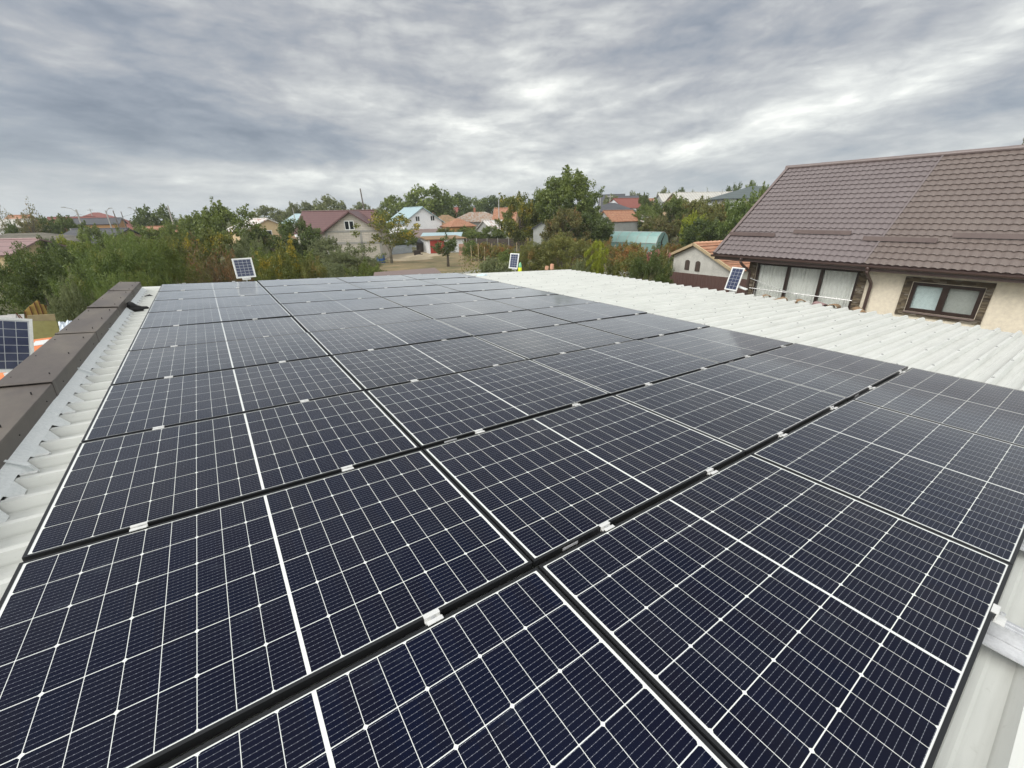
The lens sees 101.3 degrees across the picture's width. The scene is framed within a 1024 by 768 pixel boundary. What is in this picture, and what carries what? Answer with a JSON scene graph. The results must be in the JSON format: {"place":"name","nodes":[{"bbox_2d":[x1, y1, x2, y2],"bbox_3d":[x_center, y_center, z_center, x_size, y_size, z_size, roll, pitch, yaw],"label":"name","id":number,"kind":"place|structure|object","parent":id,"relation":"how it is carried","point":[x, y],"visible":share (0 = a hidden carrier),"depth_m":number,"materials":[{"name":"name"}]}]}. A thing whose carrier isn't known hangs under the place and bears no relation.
{"place":"outdoors","nodes":[
{"label":"outdoors","id":0,"kind":"place"},
{"bbox_2d":[0,317,33,375],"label":"solar panel","id":1,"kind":"object","parent":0,"point":[16,343],"visible":0.72,"depth_m":4.65,"materials":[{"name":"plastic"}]},
{"bbox_2d":[27,314,58,338],"bbox_3d":[-13.586,-0.360,12.682,0.220,3.560,0.702,17,29,38],"label":"plastic sheet","id":2,"kind":"object","parent":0,"point":[45,325],"visible":0.55,"depth_m":12.11,"materials":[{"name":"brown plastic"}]},
{"bbox_2d":[0,233,680,313],"bbox_3d":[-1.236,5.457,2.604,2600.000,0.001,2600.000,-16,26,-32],"label":"ground","id":3,"kind":"structure","parent":0,"point":[413,248],"depth_m":57.27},
{"bbox_2d":[0,237,66,269],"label":"plum roof house","id":4,"kind":"structure","parent":3,"relation":"on","point":[5,244],"depth_m":39.99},
{"bbox_2d":[0,232,79,242],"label":"grey tile house","id":5,"kind":"structure","parent":3,"relation":"on","point":[34,235],"depth_m":47.91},
{"bbox_2d":[0,234,96,318],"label":"tree","id":6,"kind":"object","parent":3,"relation":"on","point":[43,266],"visible":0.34,"depth_m":17.21,"materials":[{"name":"green plant"}]},
{"bbox_2d":[40,266,95,329],"bbox_3d":[-13.686,-1.310,13.577,1.461,4.830,1.508,-8,23,-17],"label":"shrub","id":7,"kind":"object","parent":3,"relation":"on","point":[75,301],"visible":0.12,"depth_m":12.93,"materials":[{"name":"green plant"}]},
{"bbox_2d":[29,240,117,305],"bbox_3d":[-21.247,-4.374,20.877,3.761,5.253,3.219,7,24,20],"label":"tree","id":8,"kind":"object","parent":3,"relation":"on","point":[62,255],"visible":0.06,"depth_m":19.82,"materials":[{"name":"green plant"}]},
{"bbox_2d":[73,223,117,254],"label":"tree","id":9,"kind":"object","parent":3,"relation":"on","point":[95,230],"visible":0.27,"depth_m":47.66,"materials":[{"name":"green plant"}]},
{"bbox_2d":[72,217,127,227],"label":"charcoal far house","id":10,"kind":"structure","parent":3,"relation":"on","point":[102,222],"depth_m":100.31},
{"bbox_2d":[46,231,172,311],"bbox_3d":[-14.197,-2.684,15.761,3.604,5.787,3.866,13,26,31],"label":"acacia tree","id":11,"kind":"object","parent":3,"relation":"on","point":[134,264],"visible":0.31,"depth_m":14.74,"materials":[{"name":"green plant"}]},
{"bbox_2d":[130,203,176,227],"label":"tree","id":12,"kind":"object","parent":3,"relation":"on","point":[154,217],"visible":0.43,"depth_m":74.92,"materials":[{"name":"green plant"}]},
{"bbox_2d":[119,238,200,285],"bbox_3d":[-14.582,-3.374,17.815,2.670,5.515,2.629,-9,24,-19],"label":"acacia tree","id":13,"kind":"object","parent":3,"relation":"on","point":[166,252],"visible":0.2,"depth_m":17.17,"materials":[{"name":"green plant"}]},
{"bbox_2d":[145,232,210,283],"bbox_3d":[-20.720,-6.685,26.343,3.564,5.377,3.050,-10,24,-20],"label":"tree","id":14,"kind":"object","parent":3,"relation":"on","point":[170,244],"visible":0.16,"depth_m":25.83,"materials":[{"name":"green plant"}]},
{"bbox_2d":[157,221,201,264],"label":"tree","id":15,"kind":"object","parent":3,"relation":"on","point":[169,230],"visible":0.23,"depth_m":42.98,"materials":[{"name":"green plant"}]},
{"bbox_2d":[190,226,236,282],"bbox_3d":[-21.154,-8.528,30.612,3.207,5.563,3.100,-17,27,-34],"label":"tree","id":16,"kind":"object","parent":3,"relation":"on","point":[208,247],"visible":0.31,"depth_m":29.77,"materials":[{"name":"green plant"}]},
{"bbox_2d":[182,231,253,282],"bbox_3d":[-13.900,-4.437,20.223,3.612,5.616,3.251,18,29,38],"label":"dying tree","id":17,"kind":"object","parent":3,"relation":"on","point":[209,264],"visible":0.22,"depth_m":19.43,"materials":[{"name":"green plant"}]},
{"bbox_2d":[185,196,262,256],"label":"tree","id":18,"kind":"object","parent":3,"relation":"on","point":[216,219],"visible":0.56,"depth_m":46.42,"materials":[{"name":"green plant"}]},
{"bbox_2d":[222,225,270,281],"bbox_3d":[-18.375,-8.273,29.750,3.171,5.643,3.043,-2,22,-2],"label":"tree","id":19,"kind":"object","parent":3,"relation":"on","point":[241,250],"visible":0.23,"depth_m":29.06,"materials":[{"name":"green plant"}]},
{"bbox_2d":[236,221,274,259],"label":"tree","id":20,"kind":"object","parent":3,"relation":"on","point":[261,232],"visible":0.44,"depth_m":48.62,"materials":[{"name":"green plant"}]},
{"bbox_2d":[248,233,323,280],"bbox_3d":[-10.624,-4.358,20.138,3.245,5.416,3.349,0,22,3],"label":"tree","id":21,"kind":"object","parent":3,"relation":"on","point":[289,259],"visible":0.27,"depth_m":19.27,"materials":[{"name":"green plant"}]},
{"bbox_2d":[266,216,327,260],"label":"tree","id":22,"kind":"object","parent":3,"relation":"on","point":[287,226],"visible":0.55,"depth_m":48.15,"materials":[{"name":"green plant"}]},
{"bbox_2d":[290,254,327,278],"bbox_3d":[-9.339,-3.823,19.948,2.314,4.493,1.980,1,22,5],"label":"shrub","id":23,"kind":"object","parent":3,"relation":"on","point":[308,271],"visible":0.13,"depth_m":19.38,"materials":[{"name":"green plant"}]},
{"bbox_2d":[306,235,342,263],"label":"tree","id":24,"kind":"object","parent":3,"relation":"on","point":[318,249],"visible":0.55,"depth_m":45.19,"materials":[{"name":"green plant"}]},
{"bbox_2d":[312,194,348,210],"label":"tree","id":25,"kind":"object","parent":3,"relation":"on","point":[327,202],"visible":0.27,"depth_m":113.47,"materials":[{"name":"green plant"}]},
{"bbox_2d":[0,230,679,311],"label":"undergrowth","id":26,"kind":"object","parent":3,"relation":"on","point":[671,241],"visible":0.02,"depth_m":52.32,"materials":[{"name":"green plant"}]},
{"bbox_2d":[292,209,388,260],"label":"unfinished house","id":27,"kind":"structure","parent":3,"relation":"on","point":[338,224],"depth_m":59.14,"materials":[{"name":"concrete"}]},
{"bbox_2d":[387,206,444,233],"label":"white house","id":28,"kind":"structure","parent":3,"relation":"on","point":[424,217],"depth_m":90.76,"materials":[{"name":"white"}]},
{"bbox_2d":[395,183,459,216],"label":"tree","id":29,"kind":"object","parent":3,"relation":"on","point":[438,205],"visible":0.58,"depth_m":104.14,"materials":[{"name":"green plant"}]},
{"bbox_2d":[418,235,465,253],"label":"garage","id":30,"kind":"object","parent":3,"relation":"on","point":[428,241],"depth_m":69.19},
{"bbox_2d":[478,255,513,272],"bbox_3d":[-1.127,-8.119,31.904,3.371,3.150,3.651,-20,29,-39],"label":"shrub","id":31,"kind":"object","parent":3,"relation":"on","point":[489,267],"visible":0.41,"depth_m":31.59,"materials":[{"name":"green plant"}]},
{"bbox_2d":[0,269,1023,767],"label":"garage","id":32,"kind":"structure","parent":3,"relation":"on","point":[54,391],"depth_m":4.32,"materials":[{"name":"white metal"}]},
{"bbox_2d":[231,258,255,280],"bbox_3d":[-6.538,-2.775,10.260,0.420,0.580,0.120,-17,27,-34],"label":"solar light","id":33,"kind":"object","parent":32,"relation":"on","point":[244,269],"visible":0.98,"depth_m":10.22,"materials":[{"name":"white plastic"}]},
{"bbox_2d":[401,625,425,638],"bbox_3d":[-2.950,-0.482,5.002,0.133,0.066,12.053,-12,25,-33],"label":"mounting rail","id":34,"kind":"object","parent":32,"relation":"on","point":[412,632],"depth_m":1.54,"materials":[{"name":"metal"}]},
{"bbox_2d":[153,287,268,300],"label":"solar module","id":35,"kind":"object","parent":34,"relation":"on","point":[188,294],"visible":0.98,"depth_m":7.87,"materials":[{"name":"blue"}]},
{"bbox_2d":[139,304,291,328],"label":"solar module","id":36,"kind":"object","parent":34,"relation":"on","point":[195,316],"visible":0.98,"depth_m":6.07,"materials":[{"name":"blue"}]},
{"bbox_2d":[128,317,305,350],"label":"solar module","id":37,"kind":"object","parent":34,"relation":"on","point":[156,337],"visible":0.97,"depth_m":5.18,"materials":[{"name":"blue"}]},
{"bbox_2d":[110,332,329,384],"bbox_3d":[-2.946,-0.307,4.381,1.722,0.032,1.134,-12,25,-33],"label":"solar module","id":38,"kind":"object","parent":34,"relation":"on","point":[151,364],"visible":0.99,"depth_m":4.27,"materials":[{"name":"blue"}]},
{"bbox_2d":[724,267,747,292],"bbox_3d":[6.551,-2.974,12.175,0.336,0.769,0.555,-12,25,-25],"label":"solar light","id":39,"kind":"object","parent":32,"relation":"on","point":[734,279],"visible":0.95,"depth_m":12.18,"materials":[{"name":"white plastic"}]},
{"bbox_2d":[689,475,1023,665],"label":"mounting rail","id":40,"kind":"object","parent":32,"relation":"on","point":[1007,640],"depth_m":1.56,"materials":[{"name":"metal"}]},
{"bbox_2d":[257,277,346,287],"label":"solar module","id":41,"kind":"object","parent":40,"relation":"on","point":[282,282],"visible":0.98,"depth_m":9.71,"materials":[{"name":"blue"}]},
{"bbox_2d":[271,289,379,303],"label":"solar module","id":42,"kind":"object","parent":40,"relation":"on","point":[287,298],"visible":0.98,"depth_m":7.92,"materials":[{"name":"blue"}]},
{"bbox_2d":[281,297,403,316],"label":"solar module","id":43,"kind":"object","parent":40,"relation":"on","point":[313,308],"visible":0.97,"depth_m":7.03,"materials":[{"name":"blue"}]},
{"bbox_2d":[293,307,431,332],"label":"solar module","id":44,"kind":"object","parent":40,"relation":"on","point":[323,322],"visible":0.95,"depth_m":6.14,"materials":[{"name":"blue"}]},
{"bbox_2d":[309,319,472,356],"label":"solar module","id":45,"kind":"object","parent":40,"relation":"on","point":[351,340],"visible":0.97,"depth_m":5.23,"materials":[{"name":"blue"}]},
{"bbox_2d":[332,336,527,390],"bbox_3d":[-0.861,-0.266,4.441,1.722,0.034,1.136,-12,25,-33],"label":"solar module","id":46,"kind":"object","parent":40,"relation":"on","point":[375,369],"visible":0.98,"depth_m":4.33,"materials":[{"name":"black"}]},
{"bbox_2d":[366,359,609,449],"bbox_3d":[-0.194,0.082,3.554,1.722,0.032,1.136,-13,25,-33],"label":"solar module","id":47,"kind":"object","parent":40,"relation":"on","point":[428,413],"visible":0.99,"depth_m":3.41,"materials":[{"name":"black"}]},
{"bbox_2d":[538,454,1012,767],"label":"solar module","id":48,"kind":"object","parent":40,"relation":"on","point":[750,611],"visible":1,"depth_m":1.56,"materials":[{"name":"blue"}]},
{"bbox_2d":[764,437,1023,550],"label":"mounting rail","id":49,"kind":"object","parent":32,"relation":"on","point":[1022,547],"depth_m":2.08,"materials":[{"name":"metal"}]},
{"bbox_2d":[336,275,416,282],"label":"solar module","id":50,"kind":"object","parent":49,"relation":"on","point":[372,278],"visible":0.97,"depth_m":10.66,"materials":[{"name":"black"}]},
{"bbox_2d":[350,279,436,289],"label":"solar module","id":51,"kind":"object","parent":49,"relation":"on","point":[387,284],"visible":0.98,"depth_m":9.76,"materials":[{"name":"black"}]},
{"bbox_2d":[364,285,460,296],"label":"solar module","id":52,"kind":"object","parent":49,"relation":"on","point":[407,291],"visible":1,"depth_m":8.86,"materials":[{"name":"black"}]},
{"bbox_2d":[382,292,488,306],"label":"solar module","id":53,"kind":"object","parent":49,"relation":"on","point":[420,300],"visible":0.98,"depth_m":7.99,"materials":[{"name":"black"}]},
{"bbox_2d":[406,300,526,318],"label":"solar module","id":54,"kind":"object","parent":49,"relation":"on","point":[451,310],"visible":0.98,"depth_m":7.08,"materials":[{"name":"black"}]},
{"bbox_2d":[531,340,720,395],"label":"solar module","id":55,"kind":"object","parent":49,"relation":"on","point":[614,369],"visible":0.98,"depth_m":4.39,"materials":[{"name":"black"}]},
{"bbox_2d":[614,363,847,454],"bbox_3d":[1.891,0.122,3.615,1.722,0.033,1.134,-13,25,-33],"label":"solar module","id":56,"kind":"object","parent":49,"relation":"on","point":[748,411],"visible":0.98,"depth_m":3.48,"materials":[{"name":"black"}]},
{"bbox_2d":[751,399,1023,564],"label":"solar module","id":57,"kind":"object","parent":49,"relation":"on","point":[964,487],"visible":0.99,"depth_m":2.56,"materials":[{"name":"black"}]},
{"bbox_3d":[-3.680,-0.322,4.515,0.133,0.065,12.053,-12,25,-33],"label":"rail","id":58,"kind":"object","parent":32,"relation":"on","visible":0},
{"bbox_2d":[158,281,261,291],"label":"solar module","id":59,"kind":"object","parent":58,"relation":"on","point":[200,286],"visible":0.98,"depth_m":8.77,"materials":[{"name":"black"}]},
{"bbox_2d":[147,294,278,312],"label":"solar module","id":60,"kind":"object","parent":58,"relation":"on","point":[188,304],"visible":0.96,"depth_m":6.98,"materials":[{"name":"black"}]},
{"bbox_2d":[22,390,419,561],"bbox_3d":[-1.612,0.395,2.611,1.722,0.033,1.134,-12,25,-33],"label":"solar module","id":61,"kind":"object","parent":58,"relation":"on","point":[112,486],"visible":1,"depth_m":2.41,"materials":[{"name":"black"}]},
{"bbox_2d":[81,356,363,442],"bbox_3d":[-2.279,0.045,3.496,1.722,0.035,1.134,-12,25,-33],"label":"solar module","id":62,"kind":"object","parent":58,"relation":"on","point":[130,408],"visible":0.98,"depth_m":3.36,"materials":[{"name":"black"}]},
{"bbox_2d":[0,450,531,767],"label":"solar module","id":63,"kind":"object","parent":58,"relation":"on","point":[154,646],"visible":1,"depth_m":1.52,"materials":[{"name":"blue"}]},
{"bbox_2d":[160,567,732,767],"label":"solar module","id":64,"kind":"object","parent":58,"relation":"on","point":[534,668],"visible":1,"depth_m":1.22,"materials":[{"name":"blue"}]},
{"bbox_3d":[1.431,-1.443,7.922,0.133,0.065,12.053,-12,25,-33],"label":"rail","id":65,"kind":"object","parent":32,"relation":"on","visible":0},
{"bbox_2d":[422,277,498,284],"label":"solar module","id":66,"kind":"object","parent":65,"relation":"on","point":[450,281],"visible":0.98,"depth_m":10.71,"materials":[{"name":"black"}]},
{"bbox_2d":[439,282,525,291],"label":"solar module","id":67,"kind":"object","parent":65,"relation":"on","point":[479,286],"visible":0.98,"depth_m":9.81,"materials":[{"name":"black"}]},
{"bbox_2d":[463,288,556,299],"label":"solar module","id":68,"kind":"object","parent":65,"relation":"on","point":[506,293],"visible":0.98,"depth_m":8.92,"materials":[{"name":"black"}]},
{"bbox_2d":[494,294,595,309],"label":"solar module","id":69,"kind":"object","parent":65,"relation":"on","point":[538,302],"visible":0.97,"depth_m":8.05,"materials":[{"name":"black"}]},
{"bbox_2d":[529,302,646,322],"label":"solar module","id":70,"kind":"object","parent":65,"relation":"on","point":[577,313],"visible":0.94,"depth_m":7.13,"materials":[{"name":"black"}]},
{"bbox_2d":[576,313,709,339],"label":"solar module","id":71,"kind":"object","parent":65,"relation":"on","point":[641,326],"visible":0.98,"depth_m":6.24,"materials":[{"name":"black"}]},
{"bbox_2d":[640,327,792,363],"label":"solar module","id":72,"kind":"object","parent":65,"relation":"on","point":[720,345],"visible":0.94,"depth_m":5.36,"materials":[{"name":"black"}]},
{"bbox_2d":[725,343,907,401],"bbox_3d":[3.309,-0.188,4.560,1.722,0.033,1.136,-13,25,-33],"label":"solar module","id":73,"kind":"object","parent":65,"relation":"on","point":[849,376],"visible":0.99,"depth_m":4.46,"materials":[{"name":"black"}]},
{"bbox_2d":[853,368,1023,446],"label":"solar module","id":74,"kind":"object","parent":65,"relation":"on","point":[988,410],"visible":0.99,"depth_m":3.63,"materials":[{"name":"black"}]},
{"bbox_3d":[-2.219,-0.643,5.488,0.133,0.065,12.053,-12,25,-33],"label":"rail","id":75,"kind":"object","parent":32,"relation":"on","visible":0},
{"bbox_2d":[264,283,361,294],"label":"solar module","id":76,"kind":"object","parent":75,"relation":"on","point":[270,290],"visible":0.99,"depth_m":8.80,"materials":[{"name":"black"}]},
{"bbox_2d":[423,395,745,566],"bbox_3d":[0.473,0.435,2.670,1.722,0.034,1.136,-13,25,-33],"label":"solar module","id":77,"kind":"object","parent":75,"relation":"on","point":[538,490],"visible":0.99,"depth_m":2.48,"materials":[{"name":"black"}]},
{"bbox_2d":[494,191,540,249],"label":"tree","id":78,"kind":"object","parent":3,"relation":"on","point":[527,213],"visible":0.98,"depth_m":62.11,"materials":[{"name":"green plant"}]},
{"bbox_2d":[516,238,556,270],"bbox_3d":[2.009,-9.883,34.717,3.736,4.107,4.365,-19,28,-37],"label":"shrub","id":79,"kind":"object","parent":3,"relation":"on","point":[525,253],"visible":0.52,"depth_m":33.55,"materials":[{"name":"green plant"}]},
{"bbox_2d":[539,206,590,249],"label":"tree","id":80,"kind":"object","parent":3,"relation":"on","point":[554,225],"visible":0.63,"depth_m":52.56,"materials":[{"name":"green plant"}]},
{"bbox_2d":[532,164,604,252],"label":"tall tree","id":81,"kind":"object","parent":3,"relation":"on","point":[568,189],"visible":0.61,"depth_m":56.25,"materials":[{"name":"green plant"}]},
{"bbox_2d":[531,228,609,272],"bbox_3d":[4.462,-10.204,34.477,6.247,4.821,6.054,-12,25,-24],"label":"shrub","id":82,"kind":"object","parent":3,"relation":"on","point":[564,242],"visible":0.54,"depth_m":33.08,"materials":[{"name":"green plant"}]},
{"bbox_2d":[567,210,614,242],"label":"tree","id":83,"kind":"object","parent":3,"relation":"on","point":[598,232],"visible":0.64,"depth_m":54.36,"materials":[{"name":"green plant"}]},
{"bbox_2d":[584,240,609,273],"bbox_3d":[5.243,-6.579,25.949,1.771,4.700,1.518,-16,27,-33],"label":"lime shrub","id":84,"kind":"object","parent":3,"relation":"on","point":[597,265],"visible":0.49,"depth_m":25.37,"materials":[{"name":"green plant"}]},
{"bbox_2d":[600,210,639,231],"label":"orange gable house","id":85,"kind":"structure","parent":3,"relation":"on","point":[624,220],"depth_m":78.34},
{"bbox_2d":[601,250,642,279],"bbox_3d":[6.883,-6.508,26.726,2.990,3.852,2.838,6,23,16],"label":"shrub","id":86,"kind":"object","parent":3,"relation":"on","point":[617,268],"visible":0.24,"depth_m":25.85,"materials":[{"name":"green plant"}]},
{"bbox_2d":[607,242,648,270],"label":"shrub","id":87,"kind":"object","parent":3,"relation":"on","point":[626,251],"visible":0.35,"depth_m":41.17,"materials":[{"name":"green plant"}]},
{"bbox_2d":[608,231,668,252],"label":"greenhouse","id":88,"kind":"object","parent":3,"relation":"on","point":[646,239],"visible":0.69,"depth_m":61.17,"materials":[{"name":"plastic"}]},
{"bbox_2d":[628,242,674,283],"bbox_3d":[8.233,-6.253,25.177,2.912,4.394,2.794,-11,24,-23],"label":"shrub","id":89,"kind":"object","parent":3,"relation":"on","point":[643,269],"visible":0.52,"depth_m":24.63,"materials":[{"name":"green plant"}]},
{"bbox_2d":[642,214,679,242],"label":"tree","id":90,"kind":"object","parent":3,"relation":"on","point":[670,229],"visible":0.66,"depth_m":62.83,"materials":[{"name":"green plant"}]},
{"bbox_2d":[649,191,689,242],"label":"tree","id":91,"kind":"object","parent":3,"relation":"on","point":[675,211],"visible":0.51,"depth_m":66.89,"materials":[{"name":"green plant"}]},
{"bbox_2d":[663,191,732,236],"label":"grey sheet house","id":92,"kind":"structure","parent":3,"relation":"on","point":[690,196],"depth_m":97.98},
{"bbox_2d":[678,217,726,247],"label":"tree","id":93,"kind":"object","parent":3,"relation":"on","point":[700,225],"visible":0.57,"depth_m":49.56,"materials":[{"name":"green plant"}]},
{"bbox_2d":[669,272,746,293],"bbox_3d":[12.096,-5.544,25.898,0.120,2.244,5.505,-17,27,-34],"label":"sheet fence","id":94,"kind":"object","parent":3,"relation":"on","point":[718,283],"visible":0.29,"depth_m":25.88,"materials":[{"name":"brown metal"}]},
{"bbox_2d":[671,240,749,278],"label":"outbuilding","id":95,"kind":"structure","parent":3,"relation":"on","point":[697,258],"depth_m":28.86,"materials":[{"name":"paint"}]},
{"bbox_2d":[694,198,732,239],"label":"tree","id":96,"kind":"object","parent":3,"relation":"on","point":[716,209],"visible":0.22,"depth_m":53.68,"materials":[{"name":"green plant"}]},
{"bbox_2d":[705,186,767,206],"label":"slate roof house","id":97,"kind":"structure","parent":3,"relation":"on","point":[738,194],"depth_m":71.85,"materials":[{"name":"white"}]},
{"bbox_2d":[715,186,760,238],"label":"tree","id":98,"kind":"object","parent":3,"relation":"on","point":[740,210],"visible":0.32,"depth_m":42.07,"materials":[{"name":"green plant"}]},
{"bbox_2d":[328,252,499,275],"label":"lawn","id":99,"kind":"structure","parent":0,"point":[439,263],"depth_m":53.72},
{"bbox_2d":[322,245,359,275],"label":"fruit tree","id":100,"kind":"object","parent":99,"relation":"on","point":[337,256],"visible":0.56,"depth_m":39.70,"materials":[{"name":"green plant"}]},
{"bbox_2d":[338,242,387,267],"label":"fruit tree","id":101,"kind":"object","parent":99,"relation":"on","point":[357,251],"visible":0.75,"depth_m":41.49,"materials":[{"name":"green plant"}]},
{"bbox_2d":[350,208,420,262],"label":"fruit tree","id":102,"kind":"object","parent":99,"relation":"on","point":[391,225],"visible":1,"depth_m":53.94,"materials":[{"name":"green plant"}]},
{"bbox_2d":[0,0,1023,220],"label":"sky","id":103,"kind":"structure","parent":0,"point":[118,105],"materials":[{"name":"grey"}]},
{"bbox_2d":[711,145,1023,333],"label":"house","id":104,"kind":"structure","parent":0,"point":[935,236],"depth_m":12.51,"materials":[{"name":"tile"}]},
{"bbox_2d":[752,263,859,308],"bbox_3d":[9.689,-2.860,14.239,0.098,2.195,3.030,-16,26,-32],"label":"sliding door","id":105,"kind":"structure","parent":104,"relation":"in","point":[822,272],"depth_m":13.74,"materials":[{"name":"brown plastic"}]},
{"bbox_2d":[905,282,985,318],"bbox_3d":[11.689,-2.283,11.378,0.098,0.795,1.410,-16,26,-32],"label":"window","id":106,"kind":"structure","parent":104,"relation":"in","point":[946,288],"depth_m":11.34,"materials":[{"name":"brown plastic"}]},
{"bbox_3d":[-0.029,-1.123,6.949,0.133,0.065,12.053,-12,25,-33],"label":"rail","id":107,"kind":"object","parent":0,"visible":0},
{"bbox_2d":[437,310,571,335],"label":"solar module","id":108,"kind":"object","parent":107,"relation":"on","point":[484,324],"visible":0.97,"depth_m":6.20,"materials":[{"name":"black"}]},
{"bbox_2d":[475,323,633,359],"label":"solar module","id":109,"kind":"object","parent":107,"relation":"on","point":[530,344],"visible":0.98,"depth_m":5.30,"materials":[{"name":"black"}]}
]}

